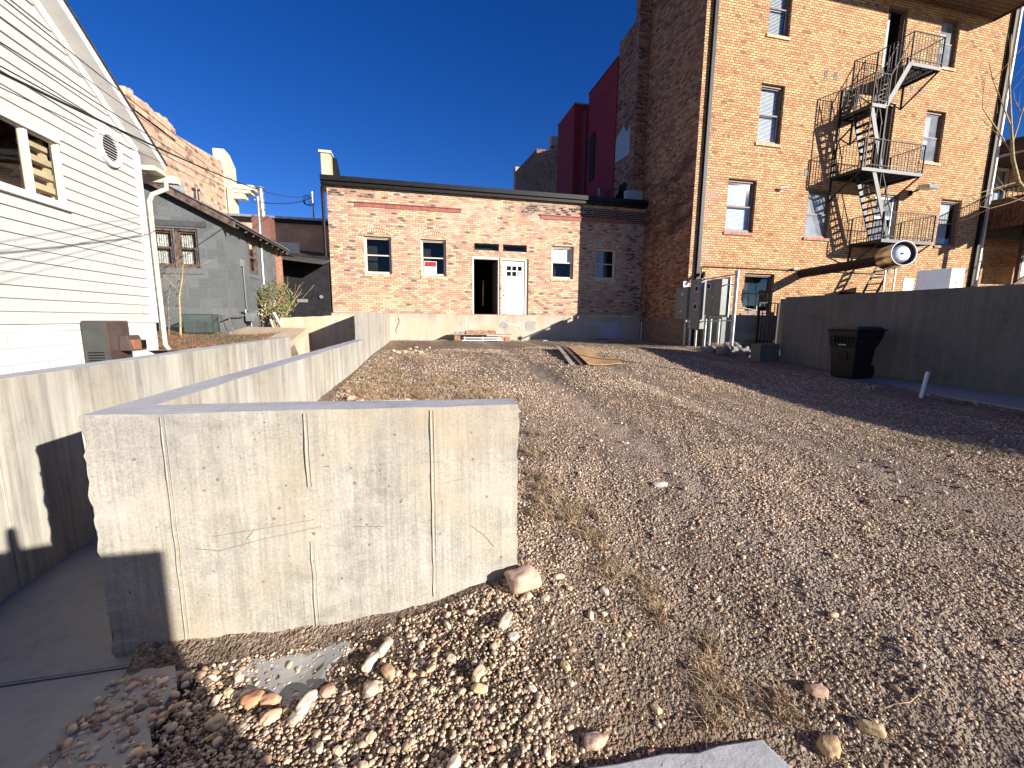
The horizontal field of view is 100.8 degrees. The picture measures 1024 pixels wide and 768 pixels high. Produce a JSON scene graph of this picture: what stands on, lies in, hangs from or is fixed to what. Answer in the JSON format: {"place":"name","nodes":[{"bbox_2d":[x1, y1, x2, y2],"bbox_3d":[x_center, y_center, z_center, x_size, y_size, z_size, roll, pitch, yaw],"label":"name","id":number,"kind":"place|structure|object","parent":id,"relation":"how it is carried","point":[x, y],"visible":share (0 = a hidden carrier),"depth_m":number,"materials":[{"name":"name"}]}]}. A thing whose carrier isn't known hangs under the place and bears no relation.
{"place":"outdoors","nodes":[
{"label":"outdoors","id":0,"kind":"place"},
{"bbox_2d":[0,665,178,767],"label":"sidewalk","id":1,"kind":"structure","parent":0,"point":[36,719],"depth_m":1.70,"materials":[{"name":"concrete"}]},
{"bbox_2d":[38,664,221,767],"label":"coarse gravel","id":2,"kind":"structure","parent":1,"relation":"on","point":[130,718],"depth_m":1.69,"materials":[{"name":"gravel"}]},
{"bbox_2d":[0,537,183,687],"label":"alley pavement","id":3,"kind":"structure","parent":0,"point":[54,622],"depth_m":2.20,"materials":[{"name":"concrete"}]},
{"bbox_2d":[151,324,298,356],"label":"yard ground","id":4,"kind":"structure","parent":0,"point":[294,352],"depth_m":7.64,"materials":[{"name":"brown plant"}]},
{"bbox_2d":[0,0,180,374],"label":"white house","id":5,"kind":"structure","parent":4,"relation":"on","point":[75,255],"depth_m":4.61,"materials":[{"name":"wood"}]},
{"bbox_2d":[0,109,72,211],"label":"window","id":6,"kind":"structure","parent":5,"relation":"in","point":[10,175],"depth_m":4.46,"materials":[{"name":"beige paint"}]},
{"bbox_2d":[15,132,58,200],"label":"window blinds","id":7,"kind":"object","parent":5,"relation":"in","point":[45,165],"visible":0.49,"depth_m":4.40,"materials":[{"name":"beige plastic"}]},
{"bbox_2d":[80,321,146,362],"bbox_3d":[-4.647,-0.406,4.983,0.400,0.670,0.455,-1,9,-13],"label":"air conditioner","id":8,"kind":"object","parent":5,"relation":"attached to","point":[106,340],"depth_m":4.79,"materials":[{"name":"grey metal"}]},
{"bbox_2d":[152,246,194,334],"bbox_3d":[-6.664,-1.808,8.245,0.951,1.806,0.579,-3,9,-21],"label":"sapling","id":9,"kind":"object","parent":4,"relation":"on","point":[168,310],"visible":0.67,"depth_m":8.19,"materials":[{"name":"brown plant"}]},
{"bbox_2d":[119,85,257,213],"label":"stone building","id":10,"kind":"structure","parent":4,"relation":"on","point":[210,195],"depth_m":16.34,"materials":[{"name":"stone"}]},
{"bbox_2d":[162,257,221,335],"bbox_3d":[-6.173,-1.669,8.158,1.266,1.573,0.257,-1,9,-8],"label":"sapling","id":11,"kind":"object","parent":4,"relation":"on","point":[180,323],"visible":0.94,"depth_m":8.10,"materials":[{"name":"brown plant"}]},
{"bbox_2d":[142,172,289,332],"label":"grey house","id":12,"kind":"structure","parent":4,"relation":"on","point":[197,230],"depth_m":9.05,"materials":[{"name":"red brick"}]},
{"bbox_2d":[0,16,250,195],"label":"overhead wire","id":13,"kind":"object","parent":12,"relation":"attached to","point":[97,86],"visible":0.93,"depth_m":2.54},
{"bbox_2d":[0,87,250,201],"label":"overhead wire","id":14,"kind":"object","parent":12,"relation":"attached to","point":[96,132],"visible":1,"depth_m":2.54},
{"bbox_2d":[0,65,256,202],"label":"overhead wire","id":15,"kind":"object","parent":12,"relation":"attached to","point":[95,117],"visible":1,"depth_m":2.52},
{"bbox_2d":[0,42,257,201],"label":"overhead wire","id":16,"kind":"object","parent":12,"relation":"attached to","point":[95,102],"visible":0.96,"depth_m":2.51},
{"bbox_2d":[4,0,256,198],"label":"overhead wire","id":17,"kind":"object","parent":12,"relation":"attached to","point":[100,75],"visible":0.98,"depth_m":2.56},
{"bbox_2d":[148,227,175,267],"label":"window","id":18,"kind":"structure","parent":12,"relation":"in","point":[164,236],"depth_m":8.87,"materials":[{"name":"brown wood"}]},
{"bbox_2d":[173,228,200,268],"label":"window","id":19,"kind":"structure","parent":12,"relation":"in","point":[187,239],"depth_m":8.95,"materials":[{"name":"brown wood"}]},
{"bbox_2d":[247,240,258,274],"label":"window","id":20,"kind":"structure","parent":12,"relation":"in","point":[254,250],"depth_m":10.84,"materials":[{"name":"brown wood"}]},
{"bbox_2d":[223,309,257,325],"bbox_3d":[-6.162,-1.490,9.500,0.318,0.399,1.717,-1,9,-8],"label":"gas meter","id":21,"kind":"object","parent":4,"relation":"on","point":[250,316],"visible":0.94,"depth_m":9.94,"materials":[{"name":"metal"}]},
{"bbox_2d":[224,327,306,346],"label":"concrete ramp","id":22,"kind":"structure","parent":4,"relation":"on","point":[295,335],"depth_m":9.10,"materials":[{"name":"beige concrete"}]},
{"bbox_2d":[255,278,312,326],"bbox_3d":[-6.016,-2.144,11.189,1.560,1.405,0.775,-5,10,-32],"label":"bush","id":23,"kind":"object","parent":4,"relation":"on","point":[280,307],"visible":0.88,"depth_m":11.03,"materials":[{"name":"green plant"}]},
{"bbox_2d":[249,249,331,317],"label":"shed","id":24,"kind":"structure","parent":4,"relation":"on","point":[308,270],"depth_m":14.83,"materials":[{"name":"concrete"}]},
{"bbox_2d":[276,242,299,254],"bbox_3d":[-7.704,-4.472,13.911,1.300,0.350,0.200,-1,9,-13],"label":"roll of felt","id":25,"kind":"object","parent":24,"relation":"on","point":[293,248],"visible":0.43,"depth_m":13.92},
{"bbox_2d":[280,315,354,354],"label":"concrete wall","id":26,"kind":"structure","parent":4,"relation":"on","point":[324,331],"depth_m":9.89,"materials":[{"name":"beige concrete"}]},
{"bbox_2d":[224,213,332,312],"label":"building","id":27,"kind":"structure","parent":0,"point":[306,234],"depth_m":17.68,"materials":[{"name":"brown paint"}]},
{"bbox_2d":[303,192,314,217],"bbox_3d":[-8.470,-6.512,17.833,0.478,3.000,0.120,-1,9,-13],"label":"service mast","id":28,"kind":"object","parent":27,"relation":"attached to","point":[312,199],"visible":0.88,"depth_m":17.66,"materials":[{"name":"metal"}]},
{"bbox_2d":[0,71,310,196],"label":"overhead wire","id":29,"kind":"object","parent":28,"relation":"attached to","point":[39,91],"visible":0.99,"depth_m":2.89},
{"bbox_2d":[150,583,578,767],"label":"coarse gravel","id":30,"kind":"structure","parent":0,"point":[451,700],"depth_m":1.68,"materials":[{"name":"beige gravel"}]},
{"bbox_2d":[66,0,1023,315],"label":"sky","id":31,"kind":"structure","parent":0,"point":[452,92],"materials":[{"name":"blue"}]},
{"bbox_2d":[122,340,1023,767],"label":"ground","id":32,"kind":"structure","parent":0,"point":[992,506],"depth_m":2.12,"materials":[{"name":"brown gravel"}]},
{"bbox_2d":[205,713,227,731],"bbox_3d":[-1.193,1.375,1.717,0.072,0.056,0.070,1,9,4],"label":"stone","id":33,"kind":"object","parent":32,"relation":"on","point":[217,721],"visible":0.91,"depth_m":1.70,"materials":[{"name":"grey stone"}]},
{"bbox_2d":[240,689,265,708],"bbox_3d":[-1.102,1.348,1.808,0.100,0.054,0.068,-7,11,-39],"label":"stone","id":34,"kind":"object","parent":32,"relation":"on","point":[251,700],"visible":0.85,"depth_m":1.79,"materials":[{"name":"stone"}]},
{"bbox_2d":[258,708,281,726],"bbox_3d":[-0.980,1.356,1.720,0.091,0.045,0.049,-7,12,-43],"label":"stone","id":35,"kind":"object","parent":32,"relation":"on","point":[270,717],"visible":0.98,"depth_m":1.71,"materials":[{"name":"beige stone"}]},
{"bbox_2d":[260,693,281,708],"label":"stone","id":36,"kind":"object","parent":32,"relation":"on","point":[269,700],"visible":0.98,"depth_m":1.79,"materials":[{"name":"stone"}]},
{"bbox_2d":[188,640,355,767],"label":"buried paving","id":37,"kind":"structure","parent":32,"relation":"on","point":[303,684],"depth_m":1.94,"materials":[{"name":"concrete"}]},
{"bbox_2d":[287,710,303,727],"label":"stone","id":38,"kind":"object","parent":32,"relation":"on","point":[293,719],"visible":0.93,"depth_m":1.70,"materials":[{"name":"beige stone"}]},
{"bbox_2d":[78,311,519,657],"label":"concrete wall","id":39,"kind":"structure","parent":32,"relation":"on","point":[275,496],"depth_m":2.06,"materials":[{"name":"grey concrete"}]},
{"bbox_2d":[295,689,317,714],"bbox_3d":[-0.858,1.337,1.770,0.053,0.056,0.122,2,9,11],"label":"stone","id":40,"kind":"object","parent":32,"relation":"on","point":[304,703],"visible":0.88,"depth_m":1.75,"materials":[{"name":"beige stone"}]},
{"bbox_2d":[319,683,335,698],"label":"stone","id":41,"kind":"object","parent":32,"relation":"on","point":[327,691],"visible":0.96,"depth_m":1.81,"materials":[{"name":"stone"}]},
{"bbox_2d":[361,650,377,672],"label":"stone","id":42,"kind":"object","parent":32,"relation":"on","point":[369,662],"visible":0.83,"depth_m":1.92,"materials":[{"name":"beige stone"}]},
{"bbox_2d":[362,680,379,695],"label":"stone","id":43,"kind":"object","parent":32,"relation":"on","point":[370,688],"visible":0.95,"depth_m":1.80,"materials":[{"name":"beige stone"}]},
{"bbox_2d":[381,663,395,680],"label":"stone","id":44,"kind":"object","parent":32,"relation":"on","point":[388,671],"visible":0.98,"depth_m":1.87,"materials":[{"name":"brown stone"}]},
{"bbox_2d":[338,354,524,400],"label":"dry weeds","id":45,"kind":"object","parent":32,"relation":"on","point":[367,374],"visible":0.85,"depth_m":6.00,"materials":[{"name":"plant"}]},
{"bbox_2d":[446,753,461,767],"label":"stone","id":46,"kind":"object","parent":32,"relation":"on","point":[455,760],"visible":1,"depth_m":1.49,"materials":[{"name":"white stone"}]},
{"bbox_2d":[471,664,485,683],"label":"stone","id":47,"kind":"object","parent":32,"relation":"on","point":[478,672],"visible":0.97,"depth_m":1.80,"materials":[{"name":"beige stone"}]},
{"bbox_2d":[472,683,487,693],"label":"cobble","id":48,"kind":"object","parent":32,"relation":"on","point":[479,688],"visible":1,"depth_m":1.75,"materials":[{"name":"stone"}]},
{"bbox_2d":[318,149,648,340],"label":"brick building","id":49,"kind":"structure","parent":32,"relation":"on","point":[572,263],"depth_m":16.35,"materials":[{"name":"brown brick"}]},
{"bbox_2d":[358,225,395,276],"bbox_3d":[-4.949,-4.879,15.698,1.312,1.803,0.630,-1,9,-13],"label":"window","id":50,"kind":"structure","parent":49,"relation":"in","point":[377,250],"depth_m":15.87,"materials":[{"name":"glass"}]},
{"bbox_2d":[416,229,449,278],"bbox_3d":[-3.003,-4.917,16.151,1.296,1.808,0.630,-1,9,-13],"label":"window","id":51,"kind":"structure","parent":49,"relation":"in","point":[431,250],"depth_m":16.11,"materials":[{"name":"glass"}]},
{"bbox_2d":[424,261,436,273],"bbox_3d":[-3.084,-4.409,16.022,0.460,0.450,0.010,-1,9,-13],"label":"window sign","id":52,"kind":"object","parent":51,"relation":"attached to","point":[430,267],"visible":1,"depth_m":16.02,"materials":[{"name":"white paper"}]},
{"bbox_2d":[468,248,505,314],"bbox_3d":[-1.522,-4.304,18.655,1.675,2.585,4.562,-1,9,-13],"label":"open doorway","id":53,"kind":"structure","parent":49,"relation":"in","point":[485,270],"depth_m":19.90,"materials":[{"name":"white wood"}]},
{"bbox_2d":[502,260,524,313],"bbox_3d":[0.044,-3.831,16.867,0.925,2.072,0.155,-1,9,-13],"label":"door","id":54,"kind":"structure","parent":49,"relation":"in","point":[513,272],"depth_m":16.86,"materials":[{"name":"white paint"}]},
{"bbox_2d":[513,135,557,192],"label":"brick building","id":55,"kind":"structure","parent":49,"relation":"on","point":[536,170],"depth_m":29.76,"materials":[{"name":"brown brick"}]},
{"bbox_2d":[548,236,577,281],"bbox_3d":[1.973,-5.066,17.302,1.291,1.758,0.630,-1,9,-13],"label":"window","id":56,"kind":"structure","parent":49,"relation":"in","point":[562,257],"depth_m":17.22,"materials":[{"name":"glass"}]},
{"bbox_2d":[557,56,618,197],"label":"red building","id":57,"kind":"structure","parent":49,"relation":"on","point":[586,149],"depth_m":21.19,"materials":[{"name":"paint"}]},
{"bbox_2d":[588,131,594,181],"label":"window","id":58,"kind":"structure","parent":57,"relation":"in","point":[592,137],"depth_m":21.17,"materials":[{"name":"black glass"}]},
{"bbox_2d":[592,239,620,281],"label":"window","id":59,"kind":"structure","parent":49,"relation":"in","point":[605,258],"depth_m":17.64,"materials":[{"name":"black glass"}]},
{"bbox_2d":[613,0,652,199],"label":"brick building","id":60,"kind":"structure","parent":49,"relation":"on","point":[634,57],"depth_m":17.47,"materials":[{"name":"brown brick"}]},
{"bbox_2d":[498,611,512,630],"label":"stone","id":61,"kind":"object","parent":32,"relation":"on","point":[504,622],"visible":0.94,"depth_m":2.02,"materials":[{"name":"beige stone"}]},
{"bbox_2d":[504,564,541,593],"bbox_3d":[0.059,1.025,2.231,0.184,0.114,0.136,-3,9,-24],"label":"boulder","id":62,"kind":"object","parent":32,"relation":"on","point":[523,579],"visible":1,"depth_m":2.19,"materials":[{"name":"stone"}]},
{"bbox_2d":[556,346,575,364],"bbox_3d":[1.624,-0.677,9.862,0.943,0.277,2.831,0,9,0],"label":"wooden plank","id":63,"kind":"object","parent":32,"relation":"on","point":[567,356],"visible":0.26,"depth_m":9.54,"materials":[{"name":"beige wood"}]},
{"bbox_2d":[562,346,613,365],"bbox_3d":[1.812,-0.670,9.829,0.961,0.251,2.753,0,9,-1],"label":"plywood sheet","id":64,"kind":"object","parent":63,"relation":"on","point":[578,359],"visible":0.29,"depth_m":9.33,"materials":[{"name":"brown wood"}]},
{"bbox_2d":[568,346,622,364],"bbox_3d":[1.993,-0.671,9.778,1.020,0.215,2.752,0,9,-1],"label":"plywood sheet","id":65,"kind":"object","parent":64,"relation":"on","point":[588,356],"visible":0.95,"depth_m":9.48,"materials":[{"name":"brown wood"}]},
{"bbox_2d":[529,339,645,341],"bbox_3d":[3.121,-1.748,17.348,4.800,0.135,0.700,-1,9,-13],"label":"concrete apron","id":66,"kind":"object","parent":32,"relation":"on","point":[613,340],"visible":0.43,"depth_m":17.18,"materials":[{"name":"grey concrete"}]},
{"bbox_2d":[584,731,608,750],"bbox_3d":[0.309,1.316,1.562,0.098,0.045,0.063,-1,9,-13],"label":"stone","id":67,"kind":"object","parent":32,"relation":"on","point":[595,740],"visible":1,"depth_m":1.55,"materials":[{"name":"beige stone"}]},
{"bbox_2d":[334,345,879,397],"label":"gravel","id":68,"kind":"structure","parent":32,"relation":"on","point":[594,368],"depth_m":8.16,"materials":[{"name":"brown gravel"}]},
{"bbox_2d":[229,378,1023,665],"bbox_3d":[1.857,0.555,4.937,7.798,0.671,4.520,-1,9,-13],"label":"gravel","id":69,"kind":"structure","parent":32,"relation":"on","point":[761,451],"depth_m":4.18,"materials":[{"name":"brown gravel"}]},
{"bbox_2d":[517,426,826,745],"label":"dry weeds","id":70,"kind":"object","parent":32,"relation":"on","point":[715,683],"visible":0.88,"depth_m":1.94,"materials":[{"name":"plant"}]},
{"bbox_2d":[590,739,790,767],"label":"kerb slab","id":71,"kind":"structure","parent":32,"relation":"on","point":[758,753],"depth_m":1.50,"materials":[{"name":"concrete"}]},
{"bbox_2d":[674,270,739,346],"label":"meter bank","id":72,"kind":"structure","parent":32,"relation":"on","point":[697,301],"depth_m":13.86,"materials":[{"name":"metal"}]},
{"bbox_2d":[715,344,737,355],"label":"boulder","id":73,"kind":"object","parent":32,"relation":"on","point":[728,350],"visible":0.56,"depth_m":11.84,"materials":[{"name":"stone"}]},
{"bbox_2d":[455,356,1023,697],"bbox_3d":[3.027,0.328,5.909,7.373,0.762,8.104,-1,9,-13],"label":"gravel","id":74,"kind":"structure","parent":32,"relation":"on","point":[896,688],"depth_m":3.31,"materials":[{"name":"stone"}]},
{"bbox_2d":[462,356,1023,754],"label":"straw litter","id":75,"kind":"object","parent":32,"relation":"on","point":[823,587],"visible":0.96,"depth_m":2.15,"materials":[{"name":"beige plant"}]},
{"bbox_2d":[486,358,1022,561],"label":"dry weeds","id":76,"kind":"object","parent":32,"relation":"on","point":[788,458],"visible":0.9,"depth_m":4.09,"materials":[{"name":"plant"}]},
{"bbox_2d":[562,343,1023,472],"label":"dry weeds","id":77,"kind":"object","parent":32,"relation":"on","point":[885,402],"visible":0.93,"depth_m":5.73,"materials":[{"name":"plant"}]},
{"bbox_2d":[804,683,828,698],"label":"stone","id":78,"kind":"object","parent":32,"relation":"on","point":[816,690],"visible":0.99,"depth_m":1.69,"materials":[{"name":"beige stone"}]},
{"bbox_2d":[816,733,840,757],"bbox_3d":[1.153,1.314,1.540,0.086,0.049,0.077,-1,9,-13],"label":"stone","id":79,"kind":"object","parent":32,"relation":"on","point":[828,745],"visible":1,"depth_m":1.52,"materials":[{"name":"beige stone"}]},
{"bbox_2d":[856,719,887,738],"bbox_3d":[1.333,1.275,1.570,0.089,0.040,0.046,5,10,26],"label":"stone","id":80,"kind":"object","parent":32,"relation":"on","point":[875,729],"visible":1,"depth_m":1.56,"materials":[{"name":"beige stone"}]},
{"bbox_2d":[868,394,1023,460],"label":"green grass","id":81,"kind":"structure","parent":32,"relation":"on","point":[950,446],"depth_m":4.08,"materials":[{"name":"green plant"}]},
{"bbox_2d":[947,34,1023,222],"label":"bare tree","id":82,"kind":"object","parent":32,"relation":"on","point":[1018,182],"visible":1,"depth_m":5.14,"materials":[{"name":"brown plant"}]},
{"bbox_2d":[804,370,1023,411],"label":"narrow path","id":83,"kind":"structure","parent":0,"point":[1010,401],"depth_m":6.78,"materials":[{"name":"concrete"}]},
{"bbox_2d":[827,326,887,378],"bbox_3d":[6.821,-0.635,8.407,0.841,1.010,0.630,-1,9,-13],"label":"wheelie bin","id":84,"kind":"object","parent":83,"relation":"on","point":[853,348],"visible":1,"depth_m":8.20,"materials":[{"name":"black plastic"}]},
{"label":"ground","id":85,"kind":"structure","parent":0,"visible":0},
{"bbox_2d":[700,315,775,345],"bbox_3d":[7.960,-1.867,14.731,2.350,1.040,1.100,-1,9,-13],"label":"transformer","id":86,"kind":"object","parent":85,"relation":"on","point":[745,328],"visible":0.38,"depth_m":14.28,"materials":[{"name":"grey metal"}]},
{"bbox_2d":[750,299,784,361],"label":"retaining wall","id":87,"kind":"structure","parent":85,"relation":"on","point":[764,352],"depth_m":11.01,"materials":[{"name":"grey concrete"}]},
{"bbox_2d":[754,302,779,343],"bbox_3d":[6.689,-1.596,11.097,0.650,1.065,0.050,-1,9,-13],"label":"railing","id":88,"kind":"object","parent":87,"relation":"on","point":[776,323],"visible":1,"depth_m":11.08,"materials":[{"name":"black metal"}]},
{"bbox_2d":[636,0,1023,356],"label":"brick building","id":89,"kind":"structure","parent":85,"relation":"on","point":[743,107],"depth_m":15.53,"materials":[{"name":"brown brick"}]},
{"bbox_2d":[723,179,754,235],"bbox_3d":[8.016,-6.278,15.240,1.270,1.870,0.645,-1,9,-13],"label":"window","id":90,"kind":"structure","parent":89,"relation":"in","point":[740,196],"depth_m":15.21,"materials":[{"name":"white glass"}]},
{"bbox_2d":[740,273,772,314],"bbox_3d":[9.031,-3.328,15.931,1.390,1.550,0.645,-1,9,-13],"label":"window","id":91,"kind":"structure","parent":89,"relation":"in","point":[757,287],"depth_m":16.21,"materials":[{"name":"blue glass"}]},
{"bbox_2d":[755,84,782,147],"bbox_3d":[8.921,-9.360,14.982,1.070,2.000,0.645,-1,9,-13],"label":"window","id":92,"kind":"structure","parent":89,"relation":"in","point":[771,96],"depth_m":14.96,"materials":[{"name":"white glass"}]},
{"bbox_2d":[766,0,790,40],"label":"window","id":93,"kind":"structure","parent":89,"relation":"in","point":[779,9],"depth_m":14.49,"materials":[{"name":"white glass"}]},
{"bbox_2d":[803,190,830,240],"bbox_3d":[11.332,-6.309,16.017,1.200,1.800,0.645,-1,9,-13],"label":"window","id":94,"kind":"structure","parent":89,"relation":"in","point":[818,204],"depth_m":15.96,"materials":[{"name":"white glass"}]},
{"bbox_2d":[798,240,916,291],"bbox_3d":[11.682,-2.939,14.705,0.945,3.434,3.363,-2,9,-18],"label":"exhaust fan","id":95,"kind":"object","parent":89,"relation":"attached to","point":[897,254],"visible":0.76,"depth_m":13.55,"materials":[{"name":"silver metal"}]},
{"bbox_2d":[828,30,946,292],"bbox_3d":[13.664,-7.375,15.515,3.725,9.238,1.179,-1,9,-13],"label":"fire escape","id":96,"kind":"object","parent":89,"relation":"attached to","point":[908,73],"visible":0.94,"depth_m":15.00,"materials":[{"name":"grey paint"}]},
{"bbox_2d":[908,184,939,195],"bbox_3d":[15.765,-7.465,16.208,0.500,0.310,0.750,-1,9,-13],"label":"wall lamp","id":97,"kind":"object","parent":89,"relation":"attached to","point":[926,187],"visible":1,"depth_m":16.05,"materials":[{"name":"paint"}]},
{"bbox_2d":[920,111,942,165],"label":"window","id":98,"kind":"structure","parent":89,"relation":"in","point":[932,118],"depth_m":16.65,"materials":[{"name":"white glass"}]},
{"bbox_2d":[933,200,958,248],"bbox_3d":[17.657,-6.526,17.475,1.230,1.890,0.645,-1,9,-13],"label":"window","id":99,"kind":"structure","parent":89,"relation":"in","point":[945,216],"depth_m":17.48,"materials":[{"name":"grey glass"}]},
{"bbox_2d":[935,17,957,71],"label":"window","id":100,"kind":"structure","parent":89,"relation":"in","point":[947,24],"depth_m":16.13,"materials":[{"name":"white glass"}]},
{"bbox_2d":[779,284,1023,395],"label":"concrete wall","id":101,"kind":"structure","parent":85,"relation":"on","point":[968,337],"depth_m":7.80,"materials":[{"name":"grey concrete"}]},
{"bbox_2d":[915,268,964,289],"bbox_3d":[14.964,-2.657,14.963,1.146,2.779,1.175,-8,12,-44],"label":"equipment cabinet","id":102,"kind":"object","parent":85,"relation":"on","point":[941,278],"visible":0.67,"depth_m":14.60,"materials":[{"name":"white metal"}]},
{"bbox_2d":[977,185,1023,286],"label":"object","id":103,"kind":"structure","parent":85,"relation":"on","point":[1005,222],"depth_m":17.89,"materials":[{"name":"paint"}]},
{"bbox_2d":[978,136,1023,285],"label":"neighbour building","id":104,"kind":"structure","parent":85,"relation":"on","point":[999,260],"depth_m":19.95,"materials":[{"name":"brown wood"}]},
{"bbox_2d":[991,167,1009,200],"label":"window","id":105,"kind":"structure","parent":104,"relation":"in","point":[1000,172],"depth_m":19.64,"materials":[{"name":"grey glass"}]},
{"label":"terrain","id":106,"kind":"structure","parent":0,"visible":0},
{"bbox_2d":[0,337,290,601],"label":"concrete wall","id":107,"kind":"structure","parent":106,"relation":"on","point":[46,516],"depth_m":2.81,"materials":[{"name":"grey concrete"}]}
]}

